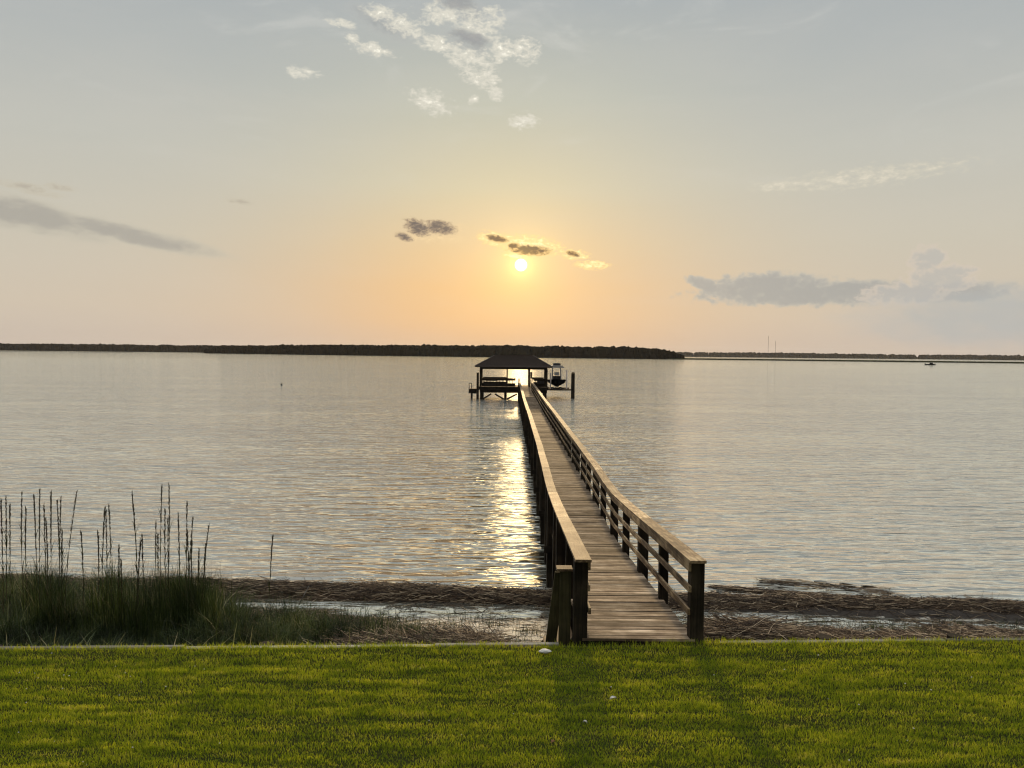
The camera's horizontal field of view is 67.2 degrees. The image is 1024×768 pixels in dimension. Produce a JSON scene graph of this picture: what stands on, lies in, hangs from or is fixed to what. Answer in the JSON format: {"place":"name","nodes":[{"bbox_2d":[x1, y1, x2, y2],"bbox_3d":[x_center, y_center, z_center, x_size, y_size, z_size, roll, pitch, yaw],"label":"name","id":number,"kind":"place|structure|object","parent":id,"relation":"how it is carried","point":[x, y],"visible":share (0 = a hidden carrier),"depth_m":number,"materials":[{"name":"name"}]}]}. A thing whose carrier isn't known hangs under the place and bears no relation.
{"place":"outdoors","nodes":[
{"label":"outdoors","id":0,"kind":"place"},
{"bbox_2d":[1,351,132,352],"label":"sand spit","id":1,"kind":"structure","parent":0,"point":[24,351],"depth_m":1498.91,"materials":[{"name":"beige sand"}]},
{"bbox_2d":[9,350,203,352],"bbox_3d":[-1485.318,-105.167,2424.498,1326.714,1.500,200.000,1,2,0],"label":"land","id":2,"kind":"structure","parent":0,"point":[105,351],"depth_m":2325.31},
{"bbox_2d":[0,343,243,351],"bbox_3d":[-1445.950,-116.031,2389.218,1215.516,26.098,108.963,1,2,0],"label":"woods","id":3,"kind":"object","parent":2,"relation":"on","point":[115,347],"visible":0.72,"depth_m":2341.63,"materials":[{"name":"green plant"}]},
{"bbox_2d":[204,344,684,358],"bbox_3d":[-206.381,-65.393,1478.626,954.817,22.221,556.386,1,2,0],"label":"island woods","id":4,"kind":"object","parent":0,"point":[562,351],"visible":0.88,"depth_m":1334.22,"materials":[{"name":"green plant"}]},
{"bbox_2d":[0,350,1023,629],"bbox_3d":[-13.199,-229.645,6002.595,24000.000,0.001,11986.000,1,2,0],"label":"water","id":5,"kind":"structure","parent":0,"point":[902,476],"depth_m":40.27,"materials":[{"name":"grey liquid"}]},
{"bbox_2d":[468,383,475,397],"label":"side platform","id":6,"kind":"structure","parent":5,"relation":"in","point":[472,390],"depth_m":100.11,"materials":[{"name":"brown wood"}]},
{"bbox_2d":[476,373,478,398],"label":"mooring pile","id":7,"kind":"object","parent":5,"relation":"in","point":[477,389],"visible":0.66,"depth_m":99.71,"materials":[{"name":"brown wood"}]},
{"bbox_2d":[475,355,552,399],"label":"pavilion","id":8,"kind":"structure","parent":5,"relation":"in","point":[528,362],"depth_m":100.11,"materials":[{"name":"brown wood"}]},
{"bbox_2d":[548,370,574,397],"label":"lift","id":9,"kind":"object","parent":5,"relation":"in","point":[566,388],"visible":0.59,"depth_m":104.27,"materials":[{"name":"metal"}]},
{"bbox_2d":[548,363,565,386],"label":"motorboat","id":10,"kind":"object","parent":9,"relation":"on","point":[556,380],"visible":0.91,"depth_m":105.70,"materials":[{"name":"paint"}]},
{"bbox_2d":[517,378,706,645],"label":"boardwalk pier","id":11,"kind":"structure","parent":5,"relation":"in","point":[617,598],"depth_m":15.13,"materials":[{"name":"brown wood"}]},
{"bbox_2d":[826,583,867,593],"bbox_3d":[8.577,5.225,19.711,0.022,0.037,1.146,-1,3,-38],"label":"driftwood stick","id":12,"kind":"object","parent":5,"relation":"on","point":[845,587],"visible":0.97,"depth_m":19.73,"materials":[{"name":"brown wood"}]},
{"bbox_2d":[0,639,1023,767],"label":"lawn","id":13,"kind":"structure","parent":0,"point":[461,721],"depth_m":8.68,"materials":[{"name":"plant"}]},
{"bbox_2d":[18,648,971,761],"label":"clover flowers","id":14,"kind":"object","parent":13,"relation":"on","point":[429,720],"visible":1,"depth_m":8.99,"materials":[{"name":"plant"}]},
{"bbox_2d":[0,635,1023,654],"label":"edge grass","id":15,"kind":"structure","parent":13,"relation":"on","point":[496,644],"depth_m":10.50,"materials":[{"name":"green plant"}]},
{"bbox_2d":[539,648,551,653],"bbox_3d":[0.438,3.547,10.222,0.175,0.050,0.106,1,2,0],"label":"pale stone","id":16,"kind":"object","parent":13,"relation":"on","point":[545,651],"visible":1,"depth_m":10.19,"materials":[{"name":"white stone"}]},
{"bbox_2d":[0,0,1023,356],"label":"sky","id":17,"kind":"structure","parent":0,"point":[808,176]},
{"bbox_2d":[255,601,1023,641],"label":"beach","id":18,"kind":"structure","parent":0,"point":[911,611],"depth_m":17.54,"materials":[{"name":"grey sand"}]},
{"bbox_2d":[0,495,12,619],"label":"reed clump","id":19,"kind":"object","parent":18,"relation":"on","point":[6,551],"visible":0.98,"depth_m":13.79,"materials":[{"name":"green plant"}]},
{"bbox_2d":[19,488,77,619],"bbox_3d":[-8.600,3.290,13.990,1.346,2.894,0.805,1,2,11],"label":"reed clump","id":20,"kind":"object","parent":18,"relation":"on","point":[59,547],"visible":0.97,"depth_m":14.05,"materials":[{"name":"plant"}]},
{"bbox_2d":[76,530,85,623],"bbox_3d":[-7.854,3.685,14.120,0.279,2.083,0.216,1,2,13],"label":"reed clump","id":21,"kind":"object","parent":18,"relation":"on","point":[82,553],"visible":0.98,"depth_m":14.10,"materials":[{"name":"green plant"}]},
{"bbox_2d":[88,505,121,621],"bbox_3d":[-7.299,3.403,13.798,0.878,2.647,0.337,2,3,30],"label":"reed clump","id":22,"kind":"object","parent":18,"relation":"on","point":[105,522],"visible":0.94,"depth_m":13.76,"materials":[{"name":"plant"}]},
{"bbox_2d":[1,554,253,643],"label":"reed blades","id":23,"kind":"object","parent":18,"relation":"on","point":[183,598],"visible":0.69,"depth_m":13.69,"materials":[{"name":"green plant"}]},
{"bbox_2d":[119,491,147,637],"bbox_3d":[-6.775,3.281,13.934,0.905,2.884,0.526,3,3,42],"label":"reed clump","id":24,"kind":"object","parent":18,"relation":"on","point":[139,565],"visible":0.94,"depth_m":13.64,"materials":[{"name":"plant"}]},
{"bbox_2d":[152,482,209,611],"bbox_3d":[-6.113,3.295,14.152,1.337,2.980,0.946,1,2,0],"label":"reed clump","id":25,"kind":"object","parent":18,"relation":"on","point":[186,548],"visible":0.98,"depth_m":13.97,"materials":[{"name":"plant"}]},
{"bbox_2d":[0,554,454,646],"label":"marsh plants","id":26,"kind":"object","parent":18,"relation":"on","point":[269,627],"visible":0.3,"depth_m":13.64,"materials":[{"name":"green plant"}]},
{"bbox_2d":[5,622,452,651],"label":"arching grass","id":27,"kind":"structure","parent":18,"relation":"on","point":[175,639],"depth_m":11.23,"materials":[{"name":"green plant"}]},
{"bbox_2d":[267,534,273,613],"bbox_3d":[-4.651,3.869,14.831,0.234,1.985,0.248,-1,3,-33],"label":"reed clump","id":28,"kind":"object","parent":18,"relation":"on","point":[270,566],"visible":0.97,"depth_m":14.80,"materials":[{"name":"plant"}]},
{"bbox_2d":[0,572,1023,644],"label":"reed wrack","id":29,"kind":"object","parent":18,"relation":"on","point":[753,627],"visible":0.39,"depth_m":17.92,"materials":[{"name":"brown plant"}]},
{"bbox_2d":[0,633,1023,649],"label":"retaining wall","id":30,"kind":"structure","parent":18,"relation":"on","point":[951,636],"depth_m":10.59,"materials":[{"name":"grey concrete"}]},
{"bbox_2d":[4,580,1023,613],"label":"wrack bed","id":31,"kind":"object","parent":18,"relation":"on","point":[344,598],"visible":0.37,"depth_m":18.42,"materials":[{"name":"brown plant"}]},
{"bbox_2d":[541,565,572,645],"bbox_3d":[0.593,3.600,11.555,0.884,2.019,1.258,1,2,0],"label":"beach stair","id":32,"kind":"object","parent":18,"relation":"on","point":[559,628],"visible":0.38,"depth_m":10.95,"materials":[{"name":"brown wood"}]},
{"bbox_2d":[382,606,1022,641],"bbox_3d":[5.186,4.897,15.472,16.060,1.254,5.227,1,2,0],"label":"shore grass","id":33,"kind":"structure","parent":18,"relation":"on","point":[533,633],"depth_m":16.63,"materials":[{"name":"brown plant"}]},
{"bbox_2d":[667,358,1023,362],"bbox_3d":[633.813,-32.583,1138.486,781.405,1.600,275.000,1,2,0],"label":"marsh","id":34,"kind":"structure","parent":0,"point":[847,360],"depth_m":1115.16,"materials":[{"name":"green plant"}]},
{"bbox_2d":[676,352,1023,359],"bbox_3d":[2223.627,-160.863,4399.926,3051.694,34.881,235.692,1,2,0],"label":"woods","id":35,"kind":"object","parent":0,"point":[852,355],"visible":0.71,"depth_m":4301.83,"materials":[{"name":"green plant"}]}
]}

